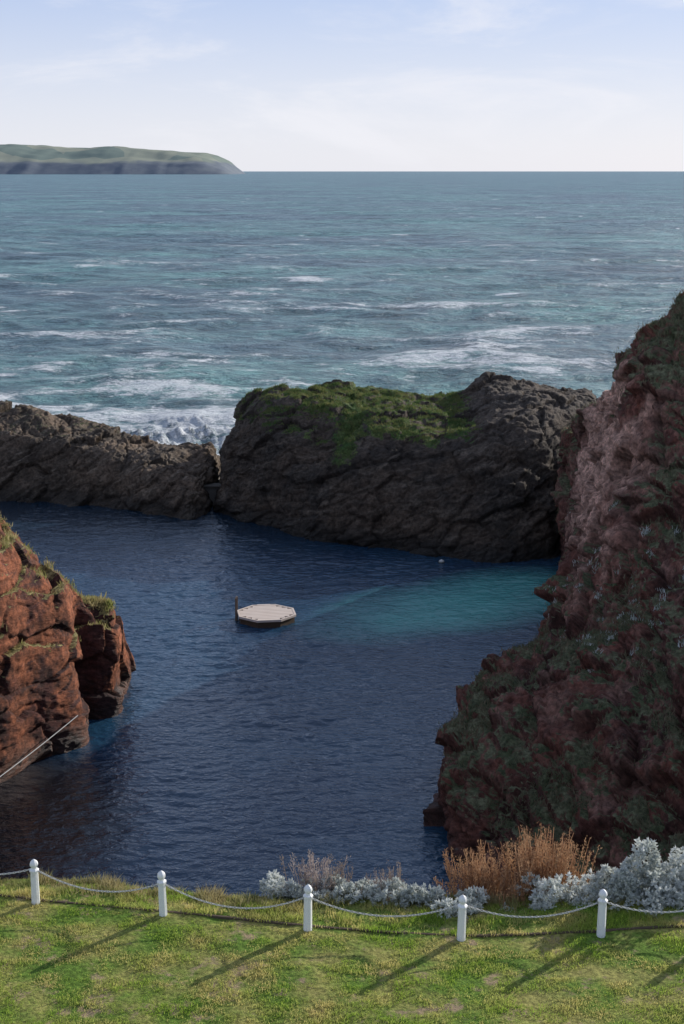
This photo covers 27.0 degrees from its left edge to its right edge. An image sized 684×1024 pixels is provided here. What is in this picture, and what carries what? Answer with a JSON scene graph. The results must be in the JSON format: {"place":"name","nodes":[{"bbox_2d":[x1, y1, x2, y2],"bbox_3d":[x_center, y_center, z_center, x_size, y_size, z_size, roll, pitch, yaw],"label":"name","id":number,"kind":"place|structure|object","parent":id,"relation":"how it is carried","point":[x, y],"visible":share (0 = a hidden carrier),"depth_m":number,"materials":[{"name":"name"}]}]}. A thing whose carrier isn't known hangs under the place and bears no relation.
{"place":"outdoors","nodes":[
{"label":"outdoors","id":0,"kind":"place"},
{"bbox_2d":[0,517,135,782],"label":"red sandstone cliff","id":1,"kind":"structure","parent":0,"point":[45,693],"depth_m":55.21,"materials":[{"name":"brown stone"}]},
{"bbox_2d":[0,715,77,776],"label":"mooring rope","id":2,"kind":"object","parent":1,"relation":"attached to","point":[38,747],"visible":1,"depth_m":53.57,"materials":[{"name":"fabric"}]},
{"bbox_2d":[0,513,117,651],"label":"dry grass clumps","id":3,"kind":"object","parent":1,"relation":"on","point":[98,600],"visible":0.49,"depth_m":58.29,"materials":[{"name":"green plant"}]},
{"bbox_2d":[0,400,220,519],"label":"shore rock ridge","id":4,"kind":"structure","parent":0,"point":[69,460],"depth_m":97.50,"materials":[{"name":"grey stone"}]},
{"bbox_2d":[0,144,245,173],"bbox_3d":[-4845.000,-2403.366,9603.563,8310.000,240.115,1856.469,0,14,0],"label":"headland hills","id":5,"kind":"structure","parent":0,"point":[28,159],"depth_m":9060.72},
{"bbox_2d":[0,501,560,897],"bbox_3d":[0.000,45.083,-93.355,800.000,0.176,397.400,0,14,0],"label":"pool water","id":6,"kind":"structure","parent":0,"point":[228,751],"depth_m":60.37,"materials":[{"name":"blue liquid"}]},
{"bbox_2d":[204,483,220,502],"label":"concrete weir","id":7,"kind":"object","parent":6,"relation":"in","point":[211,488],"visible":0.11,"depth_m":96.25,"materials":[{"name":"grey concrete"}]},
{"bbox_2d":[235,596,295,627],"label":"swimming raft","id":8,"kind":"object","parent":6,"relation":"on","point":[266,616],"visible":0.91,"depth_m":71.17,"materials":[{"name":"beige wood"}]},
{"bbox_2d":[0,869,673,932],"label":"verge grass","id":9,"kind":"structure","parent":0,"point":[217,896],"depth_m":22.23,"materials":[{"name":"green plant"}]},
{"bbox_2d":[0,171,683,454],"bbox_3d":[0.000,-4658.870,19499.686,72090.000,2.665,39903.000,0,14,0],"label":"sea","id":10,"kind":"structure","parent":0,"point":[173,309],"depth_m":282.43,"materials":[{"name":"liquid"}]},
{"bbox_2d":[0,879,683,1023],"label":"lawn","id":11,"kind":"structure","parent":0,"point":[636,943],"depth_m":20.16,"materials":[{"name":"green plant"}]},
{"bbox_2d":[259,869,314,900],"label":"silver ragwort bush","id":12,"kind":"object","parent":11,"relation":"on","point":[275,881],"visible":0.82,"depth_m":22.25,"materials":[{"name":"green plant"}]},
{"bbox_2d":[272,849,353,891],"bbox_3d":[-0.488,5.769,22.472,1.360,0.889,0.775,0,14,0],"label":"pale seed plant","id":13,"kind":"object","parent":11,"relation":"on","point":[317,881],"visible":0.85,"depth_m":22.42,"materials":[{"name":"beige plant"}]},
{"bbox_2d":[0,859,683,941],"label":"post and chain fence","id":14,"kind":"object","parent":11,"relation":"on","point":[462,905],"visible":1,"depth_m":21.03,"materials":[{"name":"white paint"}]},
{"bbox_2d":[0,894,683,936],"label":"lawn edging","id":15,"kind":"object","parent":11,"relation":"on","point":[357,929],"visible":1,"depth_m":21.21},
{"bbox_2d":[302,872,386,904],"bbox_3d":[0.037,6.010,22.302,1.435,0.622,0.772,0,14,0],"label":"silver ragwort bush","id":16,"kind":"object","parent":11,"relation":"on","point":[342,887],"visible":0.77,"depth_m":22.15,"materials":[{"name":"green plant"}]},
{"bbox_2d":[355,860,408,901],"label":"pale seed plant","id":17,"kind":"object","parent":11,"relation":"on","point":[399,870],"visible":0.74,"depth_m":22.34,"materials":[{"name":"beige plant"}]},
{"bbox_2d":[364,876,445,908],"bbox_3d":[0.977,6.023,22.207,1.507,0.697,0.764,0,14,0],"label":"silver ragwort bush","id":18,"kind":"object","parent":11,"relation":"on","point":[406,895],"visible":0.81,"depth_m":22.04,"materials":[{"name":"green plant"}]},
{"bbox_2d":[416,882,489,918],"bbox_3d":[1.725,6.109,21.918,1.179,0.626,0.849,0,14,0],"label":"silver ragwort bush","id":19,"kind":"object","parent":11,"relation":"on","point":[470,894],"visible":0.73,"depth_m":21.91,"materials":[{"name":"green plant"}]},
{"bbox_2d":[433,839,516,897],"bbox_3d":[2.078,5.817,22.597,1.342,1.237,0.898,0,14,0],"label":"brown dock shrub","id":20,"kind":"object","parent":11,"relation":"on","point":[474,877],"visible":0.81,"depth_m":22.49,"materials":[{"name":"brown plant"}]},
{"bbox_2d":[472,869,549,907],"bbox_3d":[2.674,6.043,22.382,1.460,0.809,1.135,0,14,0],"label":"bush","id":21,"kind":"object","parent":11,"relation":"on","point":[519,890],"visible":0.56,"depth_m":22.20,"materials":[{"name":"grey plant"}]},
{"bbox_2d":[500,894,560,911],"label":"silver ragwort bush","id":22,"kind":"object","parent":11,"relation":"on","point":[548,906],"visible":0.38,"depth_m":21.82,"materials":[{"name":"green plant"}]},
{"bbox_2d":[471,824,601,893],"bbox_3d":[3.106,5.705,22.633,1.858,1.438,1.362,-6,15,-24],"label":"brown dock shrub","id":23,"kind":"object","parent":11,"relation":"on","point":[525,861],"visible":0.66,"depth_m":22.60,"materials":[{"name":"brown plant"}]},
{"bbox_2d":[514,868,609,910],"bbox_3d":[3.451,5.956,22.143,1.538,0.840,0.879,0,14,0],"label":"silver ragwort bush","id":24,"kind":"object","parent":11,"relation":"on","point":[590,886],"visible":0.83,"depth_m":22.00,"materials":[{"name":"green plant"}]},
{"bbox_2d":[568,885,635,910],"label":"silver ragwort bush","id":25,"kind":"object","parent":11,"relation":"on","point":[609,895],"visible":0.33,"depth_m":21.92,"materials":[{"name":"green plant"}]},
{"bbox_2d":[593,843,683,911],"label":"silver ragwort bush","id":26,"kind":"object","parent":11,"relation":"on","point":[623,878],"visible":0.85,"depth_m":21.91,"materials":[{"name":"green plant"}]},
{"bbox_2d":[628,837,683,907],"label":"silver ragwort bush","id":27,"kind":"object","parent":11,"relation":"on","point":[675,861],"visible":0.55,"depth_m":22.18,"materials":[{"name":"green plant"}]},
{"bbox_2d":[638,882,683,917],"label":"silver ragwort bush","id":28,"kind":"object","parent":11,"relation":"on","point":[678,896],"visible":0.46,"depth_m":21.70,"materials":[{"name":"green plant"}]},
{"bbox_2d":[670,853,683,890],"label":"silver ragwort bush","id":29,"kind":"object","parent":11,"relation":"on","point":[680,870],"visible":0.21,"depth_m":22.31,"materials":[{"name":"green plant"}]},
{"bbox_2d":[0,0,683,170],"label":"sky","id":30,"kind":"structure","parent":0,"point":[254,85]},
{"bbox_2d":[213,371,597,562],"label":"slate rock outcrop","id":31,"kind":"object","parent":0,"point":[482,495],"visible":0.65,"depth_m":87.16,"materials":[{"name":"grey stone"}]},
{"bbox_2d":[235,381,480,465],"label":"turf clumps","id":32,"kind":"object","parent":31,"relation":"on","point":[324,404],"visible":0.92,"depth_m":93.18,"materials":[{"name":"green plant"}]},
{"bbox_2d":[423,292,683,895],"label":"red cliff","id":33,"kind":"structure","parent":0,"point":[617,449],"depth_m":49.23,"materials":[{"name":"brown stone"}]},
{"bbox_2d":[436,288,683,882],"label":"scrub clumps","id":34,"kind":"object","parent":33,"relation":"on","point":[679,305],"visible":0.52,"depth_m":49.23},
{"bbox_2d":[545,501,683,672],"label":"silver clumps","id":35,"kind":"object","parent":33,"relation":"on","point":[633,617],"visible":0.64,"depth_m":50.64,"materials":[{"name":"green plant"}]}
]}

